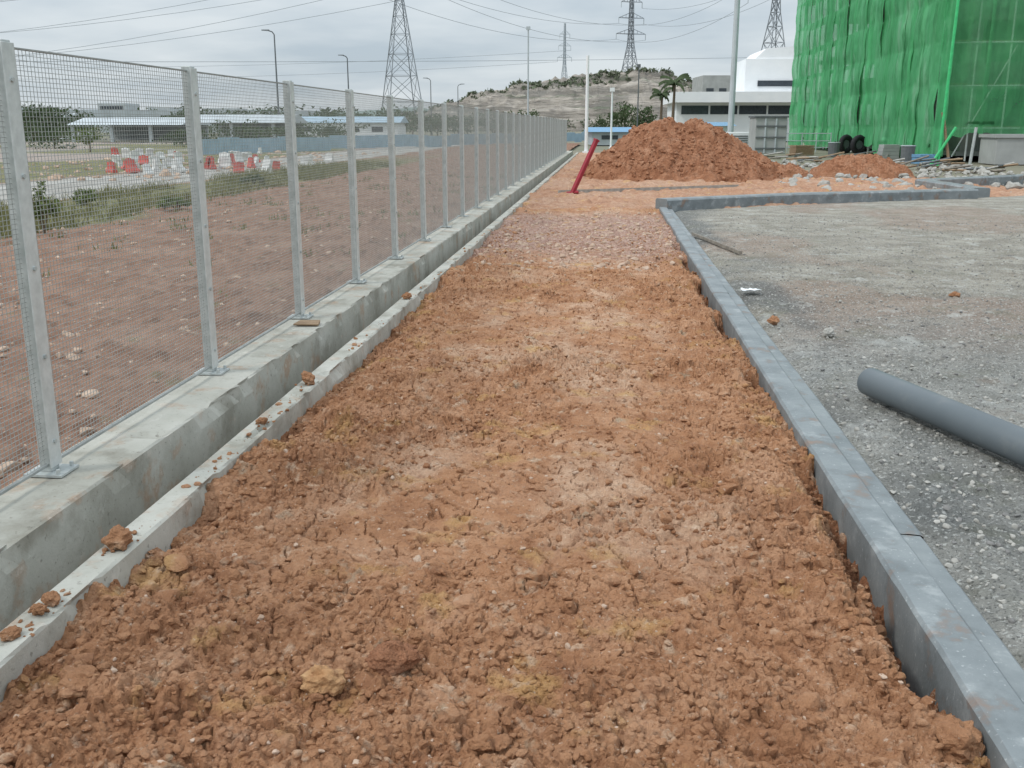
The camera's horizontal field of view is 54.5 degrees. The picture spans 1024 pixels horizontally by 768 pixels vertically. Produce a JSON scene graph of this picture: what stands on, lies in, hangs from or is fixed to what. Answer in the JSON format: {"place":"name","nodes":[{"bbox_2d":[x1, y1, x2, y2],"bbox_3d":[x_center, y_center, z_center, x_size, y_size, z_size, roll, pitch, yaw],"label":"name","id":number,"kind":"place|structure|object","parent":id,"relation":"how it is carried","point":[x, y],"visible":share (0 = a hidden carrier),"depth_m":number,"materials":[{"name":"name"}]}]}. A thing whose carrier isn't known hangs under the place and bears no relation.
{"place":"outdoors","nodes":[
{"label":"outdoors","id":0,"kind":"place"},
{"bbox_2d":[0,159,504,295],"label":"verge grass","id":1,"kind":"structure","parent":0,"point":[316,167],"depth_m":21.35,"materials":[{"name":"green plant"}]},
{"bbox_2d":[0,142,579,488],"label":"open field","id":2,"kind":"structure","parent":0,"point":[570,146],"depth_m":10.78,"materials":[{"name":"brown soil"}]},
{"bbox_2d":[32,181,61,233],"bbox_3d":[-6.865,-2.598,14.583,0.517,0.810,0.334,5,15,19],"label":"shrub","id":3,"kind":"object","parent":2,"relation":"on","point":[46,206],"visible":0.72,"depth_m":14.55,"materials":[{"name":"green plant"}]},
{"bbox_2d":[69,188,98,205],"bbox_3d":[-8.469,-3.693,19.704,0.510,0.370,0.829,-8,17,-28],"label":"shrub","id":4,"kind":"object","parent":2,"relation":"on","point":[83,193],"visible":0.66,"depth_m":19.62,"materials":[{"name":"green plant"}]},
{"bbox_2d":[123,158,139,173],"bbox_3d":[-12.853,-7.357,33.523,0.255,0.498,0.522,-11,11,17],"label":"traffic barrier","id":5,"kind":"object","parent":2,"relation":"on","point":[129,165],"visible":0.71,"depth_m":33.39,"materials":[{"name":"red plastic"}]},
{"bbox_2d":[156,195,191,209],"bbox_3d":[-6.425,-3.415,18.740,0.545,0.314,0.710,12,19,39],"label":"shrub","id":6,"kind":"object","parent":2,"relation":"on","point":[166,204],"visible":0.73,"depth_m":18.73,"materials":[{"name":"green plant"}]},
{"bbox_2d":[2,150,379,180],"bbox_3d":[-14.045,-9.912,44.384,11.617,0.325,32.025,1,15,5],"label":"road rubble","id":7,"kind":"object","parent":2,"relation":"on","point":[164,170],"visible":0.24,"depth_m":35.63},
{"bbox_2d":[0,179,481,478],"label":"field stones","id":8,"kind":"object","parent":2,"relation":"on","point":[79,391],"visible":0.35,"depth_m":7.58,"materials":[{"name":"brown stone"}]},
{"bbox_2d":[202,132,584,154],"bbox_3d":[-4.770,-19.053,77.706,0.060,1.007,54.140,7,16,27],"label":"blue hoarding","id":9,"kind":"object","parent":2,"relation":"on","point":[575,137],"visible":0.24,"depth_m":63.97,"materials":[{"name":"blue metal"}]},
{"bbox_2d":[526,26,529,114],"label":"pole","id":10,"kind":"object","parent":2,"relation":"on","point":[528,28],"visible":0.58,"depth_m":85.91,"materials":[{"name":"grey metal"}]},
{"bbox_2d":[0,0,811,111],"label":"sky","id":11,"kind":"structure","parent":0,"point":[360,34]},
{"bbox_2d":[0,206,990,767],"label":"soil path","id":12,"kind":"structure","parent":0,"point":[448,482],"depth_m":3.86,"materials":[{"name":"red soil"}]},
{"bbox_2d":[58,665,98,699],"bbox_3d":[-1.277,0.880,2.933,0.120,0.088,0.159,-7,16,-26],"label":"clay lump","id":13,"kind":"object","parent":12,"relation":"on","point":[72,683],"visible":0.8,"depth_m":2.89,"materials":[{"name":"red soil"}]},
{"bbox_2d":[300,664,345,696],"bbox_3d":[-0.560,0.888,2.972,0.142,0.117,0.110,1,15,5],"label":"ochre rock","id":14,"kind":"object","parent":12,"relation":"on","point":[323,679],"visible":0.86,"depth_m":2.93,"materials":[{"name":"brown stone"}]},
{"bbox_2d":[365,640,422,675],"bbox_3d":[-0.363,0.838,3.048,0.172,0.102,0.103,-6,16,-22],"label":"dark clod","id":15,"kind":"object","parent":12,"relation":"on","point":[392,657],"visible":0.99,"depth_m":3.02,"materials":[{"name":"soil"}]},
{"bbox_2d":[13,221,909,767],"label":"pebbles","id":16,"kind":"object","parent":12,"relation":"on","point":[277,751],"visible":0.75,"depth_m":3.58,"materials":[{"name":"stone"}]},
{"bbox_2d":[473,210,683,270],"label":"rubble bits","id":17,"kind":"object","parent":12,"relation":"on","point":[575,253],"visible":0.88,"depth_m":13.73,"materials":[{"name":"beige stone"}]},
{"bbox_2d":[931,713,985,765],"bbox_3d":[1.186,0.953,2.675,0.165,0.134,0.152,-12,19,-40],"label":"clay lump","id":18,"kind":"object","parent":12,"relation":"on","point":[960,739],"visible":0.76,"depth_m":2.62,"materials":[{"name":"red soil"}]},
{"bbox_2d":[27,127,1023,534],"bbox_3d":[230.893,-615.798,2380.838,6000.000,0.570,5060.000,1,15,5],"label":"ground","id":19,"kind":"structure","parent":0,"point":[1017,169],"depth_m":56.60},
{"bbox_2d":[21,101,84,140],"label":"tree","id":20,"kind":"object","parent":19,"relation":"on","point":[38,117],"visible":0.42,"depth_m":106.26,"materials":[{"name":"green plant"}]},
{"bbox_2d":[22,103,89,135],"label":"tree","id":21,"kind":"object","parent":19,"relation":"on","point":[55,109],"visible":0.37,"depth_m":107.67,"materials":[{"name":"green plant"}]},
{"bbox_2d":[24,125,92,148],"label":"tree","id":22,"kind":"object","parent":19,"relation":"on","point":[48,134],"visible":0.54,"depth_m":69.73,"materials":[{"name":"green plant"}]},
{"bbox_2d":[24,106,104,137],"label":"tree","id":23,"kind":"object","parent":19,"relation":"on","point":[80,127],"visible":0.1,"depth_m":116.12,"materials":[{"name":"green plant"}]},
{"bbox_2d":[71,126,102,151],"bbox_3d":[-25.800,-14.743,60.221,1.684,1.692,1.860,1,15,5],"label":"tree","id":24,"kind":"object","parent":19,"relation":"on","point":[88,137],"visible":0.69,"depth_m":60.27,"materials":[{"name":"green plant"}]},
{"bbox_2d":[97,103,139,132],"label":"office block","id":25,"kind":"structure","parent":19,"relation":"on","point":[117,107],"depth_m":250.51,"materials":[{"name":"white concrete"}]},
{"bbox_2d":[68,117,210,141],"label":"shed","id":26,"kind":"structure","parent":19,"relation":"on","point":[162,121],"depth_m":105.62,"materials":[{"name":"white metal"}]},
{"bbox_2d":[22,109,325,131],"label":"elevated road","id":27,"kind":"structure","parent":19,"relation":"on","point":[159,112],"depth_m":173.14,"materials":[{"name":"grey concrete"}]},
{"bbox_2d":[152,128,223,145],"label":"tree","id":28,"kind":"object","parent":19,"relation":"on","point":[182,139],"visible":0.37,"depth_m":77.59,"materials":[{"name":"green plant"}]},
{"bbox_2d":[161,102,216,125],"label":"tree","id":29,"kind":"object","parent":19,"relation":"on","point":[179,113],"visible":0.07,"depth_m":144.15,"materials":[{"name":"green plant"}]},
{"bbox_2d":[204,119,275,138],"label":"tree","id":30,"kind":"object","parent":19,"relation":"on","point":[239,130],"visible":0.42,"depth_m":84.97,"materials":[{"name":"green plant"}]},
{"bbox_2d":[184,115,307,137],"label":"shed","id":31,"kind":"structure","parent":19,"relation":"on","point":[281,118],"depth_m":97.82,"materials":[{"name":"white metal"}]},
{"bbox_2d":[261,29,278,111],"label":"street lamp","id":32,"kind":"object","parent":19,"relation":"on","point":[275,65],"visible":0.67,"depth_m":104.89,"materials":[{"name":"grey metal"}]},
{"bbox_2d":[226,125,318,137],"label":"tree","id":33,"kind":"object","parent":19,"relation":"on","point":[283,131],"visible":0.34,"depth_m":78.86,"materials":[{"name":"green plant"}]},
{"bbox_2d":[0,151,578,701],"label":"concrete drain","id":34,"kind":"object","parent":19,"relation":"on","point":[136,471],"visible":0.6,"depth_m":4.93,"materials":[{"name":"grey concrete"}]},
{"bbox_2d":[0,625,21,641],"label":"clay clod","id":35,"kind":"object","parent":34,"relation":"on","point":[10,633],"visible":1,"depth_m":3.06,"materials":[{"name":"red soil"}]},
{"bbox_2d":[29,602,47,615],"bbox_3d":[-1.535,0.733,3.225,0.057,0.046,0.047,1,15,5],"label":"clay clod","id":36,"kind":"object","parent":34,"relation":"on","point":[38,608],"visible":1,"depth_m":3.21,"materials":[{"name":"red soil"}]},
{"bbox_2d":[40,590,60,606],"bbox_3d":[-1.528,0.713,3.305,0.075,0.046,0.080,1,15,5],"label":"clay clod","id":37,"kind":"object","parent":34,"relation":"on","point":[52,598],"visible":0.99,"depth_m":3.28,"materials":[{"name":"red soil"}]},
{"bbox_2d":[101,524,132,550],"bbox_3d":[-1.487,0.579,3.751,0.115,0.087,0.124,1,15,5],"label":"clay clod","id":38,"kind":"object","parent":34,"relation":"on","point":[118,537],"visible":1,"depth_m":3.71,"materials":[{"name":"red soil"}]},
{"bbox_2d":[18,233,484,636],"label":"kerb crumbs","id":39,"kind":"object","parent":34,"relation":"on","point":[104,551],"visible":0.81,"depth_m":4.39,"materials":[{"name":"red soil"}]},
{"bbox_2d":[0,39,566,495],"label":"fence","id":40,"kind":"object","parent":34,"relation":"on","point":[538,143],"visible":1,"depth_m":5.85,"materials":[{"name":"metal"}]},
{"bbox_2d":[293,320,319,325],"bbox_3d":[-1.534,-0.462,7.481,0.189,0.020,0.130,1,15,5],"label":"timber scrap","id":41,"kind":"object","parent":34,"relation":"on","point":[309,322],"visible":1,"depth_m":7.46,"materials":[{"name":"wood"}]},
{"bbox_2d":[301,371,314,384],"bbox_3d":[-1.257,-0.037,6.131,0.090,0.080,0.106,1,15,5],"label":"clay clod","id":42,"kind":"object","parent":34,"relation":"on","point":[308,378],"visible":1,"depth_m":6.10,"materials":[{"name":"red soil"}]},
{"bbox_2d":[265,122,342,137],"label":"tree","id":43,"kind":"object","parent":19,"relation":"on","point":[317,129],"visible":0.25,"depth_m":83.11,"materials":[{"name":"green plant"}]},
{"bbox_2d":[312,118,373,135],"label":"tree","id":44,"kind":"object","parent":19,"relation":"on","point":[330,130],"visible":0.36,"depth_m":86.37,"materials":[{"name":"green plant"}]},
{"bbox_2d":[302,117,408,136],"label":"shed","id":45,"kind":"structure","parent":19,"relation":"on","point":[385,131],"depth_m":126.09,"materials":[{"name":"white metal"}]},
{"bbox_2d":[382,0,426,131],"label":"lattice pylon","id":46,"kind":"object","parent":19,"relation":"on","point":[394,34],"visible":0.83,"depth_m":284.31,"materials":[{"name":"metal"}]},
{"bbox_2d":[1,0,258,32],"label":"power cable","id":47,"kind":"object","parent":46,"relation":"hanging from","point":[128,19],"visible":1,"depth_m":294.34,"materials":[{"name":"metal"}]},
{"bbox_2d":[17,0,319,55],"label":"power cable","id":48,"kind":"object","parent":46,"relation":"hanging from","point":[176,30],"visible":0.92,"depth_m":287.34,"materials":[{"name":"metal"}]},
{"bbox_2d":[16,0,398,56],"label":"power cable","id":49,"kind":"object","parent":46,"relation":"hanging from","point":[215,32],"visible":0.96,"depth_m":293.20,"materials":[{"name":"metal"}]},
{"bbox_2d":[16,57,747,61],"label":"power cable","id":50,"kind":"object","parent":46,"relation":"hanging from","point":[355,61],"visible":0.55,"depth_m":311.33,"materials":[{"name":"metal"}]},
{"bbox_2d":[406,113,473,135],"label":"tree","id":51,"kind":"object","parent":19,"relation":"on","point":[432,121],"visible":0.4,"depth_m":162.89,"materials":[{"name":"green plant"}]},
{"bbox_2d":[557,23,571,78],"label":"lattice pylon","id":52,"kind":"object","parent":19,"relation":"on","point":[564,54],"visible":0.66,"depth_m":608.30,"materials":[{"name":"metal"}]},
{"bbox_2d":[17,50,570,67],"bbox_3d":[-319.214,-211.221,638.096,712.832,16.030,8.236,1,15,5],"label":"power cable","id":53,"kind":"object","parent":52,"relation":"hanging from","point":[267,64],"visible":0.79,"depth_m":628.17,"materials":[{"name":"metal"}]},
{"bbox_2d":[132,62,546,78],"bbox_3d":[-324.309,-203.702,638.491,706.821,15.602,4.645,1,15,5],"label":"power cable","id":54,"kind":"object","parent":52,"relation":"hanging from","point":[356,72],"visible":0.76,"depth_m":620.10,"materials":[{"name":"metal"}]},
{"bbox_2d":[588,112,619,126],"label":"tree","id":55,"kind":"object","parent":19,"relation":"on","point":[599,122],"visible":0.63,"depth_m":125.44,"materials":[{"name":"green plant"}]},
{"bbox_2d":[583,127,630,144],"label":"shed","id":56,"kind":"structure","parent":19,"relation":"on","point":[601,135],"depth_m":85.48,"materials":[{"name":"white metal"}]},
{"bbox_2d":[609,88,614,148],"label":"pole","id":57,"kind":"object","parent":19,"relation":"on","point":[612,90],"visible":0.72,"depth_m":72.35,"materials":[{"name":"metal"}]},
{"bbox_2d":[605,101,643,126],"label":"tree","id":58,"kind":"object","parent":19,"relation":"on","point":[618,116],"visible":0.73,"depth_m":115.56,"materials":[{"name":"green plant"}]},
{"bbox_2d":[616,0,645,71],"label":"lattice pylon","id":59,"kind":"object","parent":19,"relation":"on","point":[631,11],"visible":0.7,"depth_m":406.73,"materials":[{"name":"metal"}]},
{"bbox_2d":[620,104,657,126],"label":"tree","id":60,"kind":"object","parent":19,"relation":"on","point":[643,120],"visible":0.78,"depth_m":106.17,"materials":[{"name":"green plant"}]},
{"bbox_2d":[650,87,671,119],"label":"palm tree","id":61,"kind":"object","parent":19,"relation":"on","point":[664,94],"visible":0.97,"depth_m":100.88,"materials":[{"name":"green plant"}]},
{"bbox_2d":[658,73,689,117],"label":"palm tree","id":62,"kind":"object","parent":19,"relation":"on","point":[672,82],"visible":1,"depth_m":90.89,"materials":[{"name":"green plant"}]},
{"bbox_2d":[584,116,788,181],"bbox_3d":[5.241,-7.473,31.570,7.500,1.967,5.600,1,15,5],"label":"soil mound","id":63,"kind":"object","parent":19,"relation":"on","point":[730,174],"visible":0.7,"depth_m":30.07,"materials":[{"name":"brown soil"}]},
{"bbox_2d":[692,75,729,91],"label":"grey building","id":64,"kind":"structure","parent":19,"relation":"on","point":[712,83],"depth_m":162.97,"materials":[{"name":"paint"}]},
{"bbox_2d":[663,46,798,139],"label":"white building","id":65,"kind":"structure","parent":19,"relation":"on","point":[764,80],"depth_m":107.95,"materials":[{"name":"white paint"}]},
{"bbox_2d":[681,106,708,113],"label":"window","id":66,"kind":"structure","parent":65,"relation":"in","point":[684,109],"depth_m":107.81,"materials":[{"name":"black glass"}]},
{"bbox_2d":[710,106,737,113],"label":"window","id":67,"kind":"structure","parent":65,"relation":"in","point":[713,109],"depth_m":107.63,"materials":[{"name":"black glass"}]},
{"bbox_2d":[739,106,766,113],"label":"window","id":68,"kind":"structure","parent":65,"relation":"in","point":[742,109],"depth_m":107.42,"materials":[{"name":"black glass"}]},
{"bbox_2d":[757,80,792,85],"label":"window","id":69,"kind":"structure","parent":65,"relation":"in","point":[760,83],"depth_m":109.38,"materials":[{"name":"black glass"}]},
{"bbox_2d":[768,105,789,113],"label":"window","id":70,"kind":"structure","parent":65,"relation":"in","point":[785,109],"depth_m":107.23,"materials":[{"name":"black glass"}]},
{"bbox_2d":[727,0,739,131],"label":"pole","id":71,"kind":"object","parent":19,"relation":"on","point":[731,111],"visible":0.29,"depth_m":59.06,"materials":[{"name":"grey metal"}]},
{"bbox_2d":[726,132,748,143],"bbox_3d":[13.162,-14.253,58.805,1.800,1.250,1.100,0,15,0],"label":"white generator","id":72,"kind":"object","parent":19,"relation":"on","point":[743,137],"visible":0.17,"depth_m":58.20,"materials":[{"name":"grey metal"}]},
{"bbox_2d":[748,0,784,49],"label":"lattice pylon","id":73,"kind":"object","parent":19,"relation":"on","point":[776,5],"visible":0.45,"depth_m":311.24,"materials":[{"name":"metal"}]},
{"bbox_2d":[748,116,788,153],"bbox_3d":[14.392,-14.043,56.008,1.870,2.050,1.640,0,15,0],"label":"steel bin","id":74,"kind":"object","parent":19,"relation":"on","point":[767,134],"visible":0.82,"depth_m":55.30,"materials":[{"name":"grey metal"}]},
{"bbox_2d":[522,152,1023,208],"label":"soil apron","id":75,"kind":"object","parent":19,"relation":"on","point":[547,195],"visible":0.23,"depth_m":25.51,"materials":[{"name":"red soil"}]},
{"bbox_2d":[566,138,598,193],"bbox_3d":[1.713,-5.211,23.868,0.814,1.346,0.235,-4,15,-14],"label":"red post","id":76,"kind":"object","parent":75,"relation":"on","point":[574,190],"visible":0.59,"depth_m":23.86,"materials":[{"name":"metal"}]},
{"bbox_2d":[582,55,588,152],"bbox_3d":[4.501,-16.761,59.704,0.440,5.654,0.440,1,15,5],"label":"pole","id":77,"kind":"object","parent":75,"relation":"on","point":[586,107],"visible":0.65,"depth_m":59.66,"materials":[{"name":"white metal"}]},
{"bbox_2d":[558,184,738,192],"bbox_3d":[3.610,-5.001,25.561,5.516,0.120,0.080,-7,16,-26],"label":"edging board","id":78,"kind":"object","parent":75,"relation":"on","point":[650,188],"visible":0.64,"depth_m":25.53,"materials":[{"name":"stone"}]},
{"bbox_2d":[576,117,789,182],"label":"mound clods","id":79,"kind":"object","parent":75,"relation":"on","point":[641,162],"visible":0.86,"depth_m":30.01,"materials":[{"name":"soil"}]},
{"bbox_2d":[764,151,806,158],"bbox_3d":[14.274,-11.899,51.718,2.135,0.382,0.926,0,15,2],"label":"timber pile","id":80,"kind":"object","parent":19,"relation":"on","point":[785,156],"visible":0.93,"depth_m":51.72,"materials":[{"name":"wood"}]},
{"bbox_2d":[774,161,808,177],"bbox_3d":[8.771,-7.281,33.688,3.000,0.532,1.600,1,15,5],"label":"soil mound","id":81,"kind":"object","parent":19,"relation":"on","point":[792,169],"visible":0.3,"depth_m":33.28,"materials":[{"name":"brown soil"}]},
{"bbox_2d":[789,145,814,154],"bbox_3d":[17.113,-13.820,58.712,1.185,0.540,0.800,-3,15,-11],"label":"board stack","id":82,"kind":"object","parent":19,"relation":"on","point":[805,149],"visible":0.94,"depth_m":58.36,"materials":[{"name":"brown wood"}]},
{"bbox_2d":[786,133,831,151],"bbox_3d":[15.883,-15.108,62.201,8.156,1.200,0.056,0,15,0],"label":"site fence","id":83,"kind":"object","parent":19,"relation":"on","point":[815,147],"visible":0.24,"depth_m":62.17,"materials":[{"name":"grey metal"}]},
{"bbox_2d":[786,152,844,161],"bbox_3d":[14.041,-10.504,46.052,2.234,0.516,1.700,9,17,32],"label":"timber pile","id":84,"kind":"object","parent":19,"relation":"on","point":[811,158],"visible":0.9,"depth_m":45.92,"materials":[{"name":"wood"}]},
{"bbox_2d":[828,142,840,156],"bbox_3d":[17.761,-12.947,54.889,0.676,0.790,0.676,1,15,5],"label":"steel drum","id":85,"kind":"object","parent":19,"relation":"on","point":[833,147],"visible":0.85,"depth_m":54.64,"materials":[{"name":"grey metal"}]},
{"bbox_2d":[659,207,1023,767],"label":"edge kerb","id":86,"kind":"structure","parent":19,"relation":"on","point":[950,647],"depth_m":3.67,"materials":[{"name":"grey concrete"}]},
{"bbox_2d":[839,134,852,153],"bbox_3d":[20.395,-14.655,60.735,1.160,1.160,0.304,-8,17,-28],"label":"tire","id":87,"kind":"object","parent":19,"relation":"on","point":[845,140],"visible":0.88,"depth_m":60.59,"materials":[{"name":"black rubber"}]},
{"bbox_2d":[674,196,1023,669],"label":"gravel lot","id":88,"kind":"structure","parent":19,"relation":"on","point":[997,209],"depth_m":8.19,"materials":[{"name":"grey gravel"}]},
{"bbox_2d":[692,232,741,253],"bbox_3d":[2.811,-1.963,13.774,0.044,0.040,2.291,-1,15,-5],"label":"timber batten","id":89,"kind":"object","parent":88,"relation":"on","point":[718,243],"visible":1,"depth_m":13.59,"materials":[{"name":"brown wood"}]},
{"bbox_2d":[655,188,978,211],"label":"cross kerb","id":90,"kind":"structure","parent":88,"relation":"on","point":[675,204],"depth_m":21.39,"materials":[{"name":"grey concrete"}]},
{"bbox_2d":[857,368,1023,466],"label":"drain pipe","id":91,"kind":"object","parent":88,"relation":"on","point":[993,434],"visible":1,"depth_m":5.22,"materials":[{"name":"grey plastic"}]},
{"bbox_2d":[850,135,866,153],"bbox_3d":[20.456,-14.111,58.635,1.160,1.160,0.304,-6,16,-22],"label":"tire","id":92,"kind":"object","parent":19,"relation":"on","point":[857,144],"visible":0.84,"depth_m":58.50,"materials":[{"name":"black rubber"}]},
{"bbox_2d":[809,154,916,178],"bbox_3d":[11.706,-7.402,33.657,4.200,0.781,2.200,1,15,5],"label":"soil mound","id":93,"kind":"object","parent":19,"relation":"on","point":[874,165],"visible":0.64,"depth_m":33.07,"materials":[{"name":"brown soil"}]},
{"bbox_2d":[877,144,899,158],"bbox_3d":[19.515,-12.053,51.563,0.923,0.710,0.600,-2,15,-6],"label":"block stack","id":94,"kind":"object","parent":19,"relation":"on","point":[892,150],"visible":0.84,"depth_m":51.29,"materials":[{"name":"grey concrete"}]},
{"bbox_2d":[771,159,1023,190],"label":"site rubble","id":95,"kind":"object","parent":19,"relation":"on","point":[982,171],"visible":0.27,"depth_m":32.22,"materials":[{"name":"stone"}]},
{"bbox_2d":[788,0,1023,160],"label":"netted scaffold","id":96,"kind":"object","parent":19,"relation":"on","point":[835,59],"visible":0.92,"depth_m":50.75,"materials":[{"name":"green fabric"}]},
{"bbox_2d":[900,145,915,160],"bbox_3d":[18.290,-10.633,45.972,0.676,0.790,0.676,1,15,5],"label":"steel drum","id":97,"kind":"object","parent":19,"relation":"on","point":[907,151],"visible":0.8,"depth_m":45.72,"materials":[{"name":"grey metal"}]},
{"bbox_2d":[835,0,989,155],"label":"concrete building","id":98,"kind":"structure","parent":19,"relation":"on","point":[953,141],"depth_m":48.88,"materials":[{"name":"grey concrete"}]},
{"bbox_2d":[893,155,935,168],"bbox_3d":[15.479,-8.831,39.610,2.477,0.565,1.765,10,18,33],"label":"timber pile","id":99,"kind":"object","parent":19,"relation":"on","point":[920,159],"visible":0.59,"depth_m":39.43,"materials":[{"name":"wood"}]},
{"bbox_2d":[921,157,972,168],"bbox_3d":[17.307,-8.830,39.734,2.024,0.443,1.095,1,15,5],"label":"timber pile","id":100,"kind":"object","parent":19,"relation":"on","point":[944,160],"visible":0.85,"depth_m":39.71,"materials":[{"name":"wood"}]},
{"bbox_2d":[936,0,959,165],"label":"steel prop","id":101,"kind":"object","parent":19,"relation":"on","point":[949,72],"visible":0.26,"depth_m":40.62,"materials":[{"name":"green paint"}]},
{"bbox_2d":[915,174,1023,197],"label":"corner kerb","id":102,"kind":"structure","parent":19,"relation":"on","point":[950,183],"depth_m":27.45,"materials":[{"name":"grey concrete"}]},
{"bbox_2d":[968,127,977,166],"bbox_3d":[19.128,-9.859,41.376,0.305,1.607,0.300,1,15,5],"label":"steel prop","id":103,"kind":"object","parent":19,"relation":"on","point":[973,145],"visible":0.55,"depth_m":41.32,"materials":[{"name":"metal"}]},
{"bbox_2d":[942,162,1018,172],"bbox_3d":[17.165,-7.908,36.423,2.631,0.468,1.648,10,17,33],"label":"timber pile","id":104,"kind":"object","parent":19,"relation":"on","point":[999,166],"visible":0.91,"depth_m":36.24,"materials":[{"name":"wood"}]},
{"bbox_2d":[978,134,1023,164],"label":"concrete plinth","id":105,"kind":"structure","parent":19,"relation":"on","point":[996,149],"depth_m":43.57,"materials":[{"name":"grey concrete"}]},
{"bbox_2d":[401,69,691,130],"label":"hill","id":106,"kind":"structure","parent":0,"point":[567,102],"depth_m":347.04,"materials":[{"name":"beige soil"}]},
{"bbox_2d":[386,65,691,131],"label":"hill scrub","id":107,"kind":"object","parent":106,"relation":"on","point":[569,82],"visible":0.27,"depth_m":361.80,"materials":[{"name":"green plant"}]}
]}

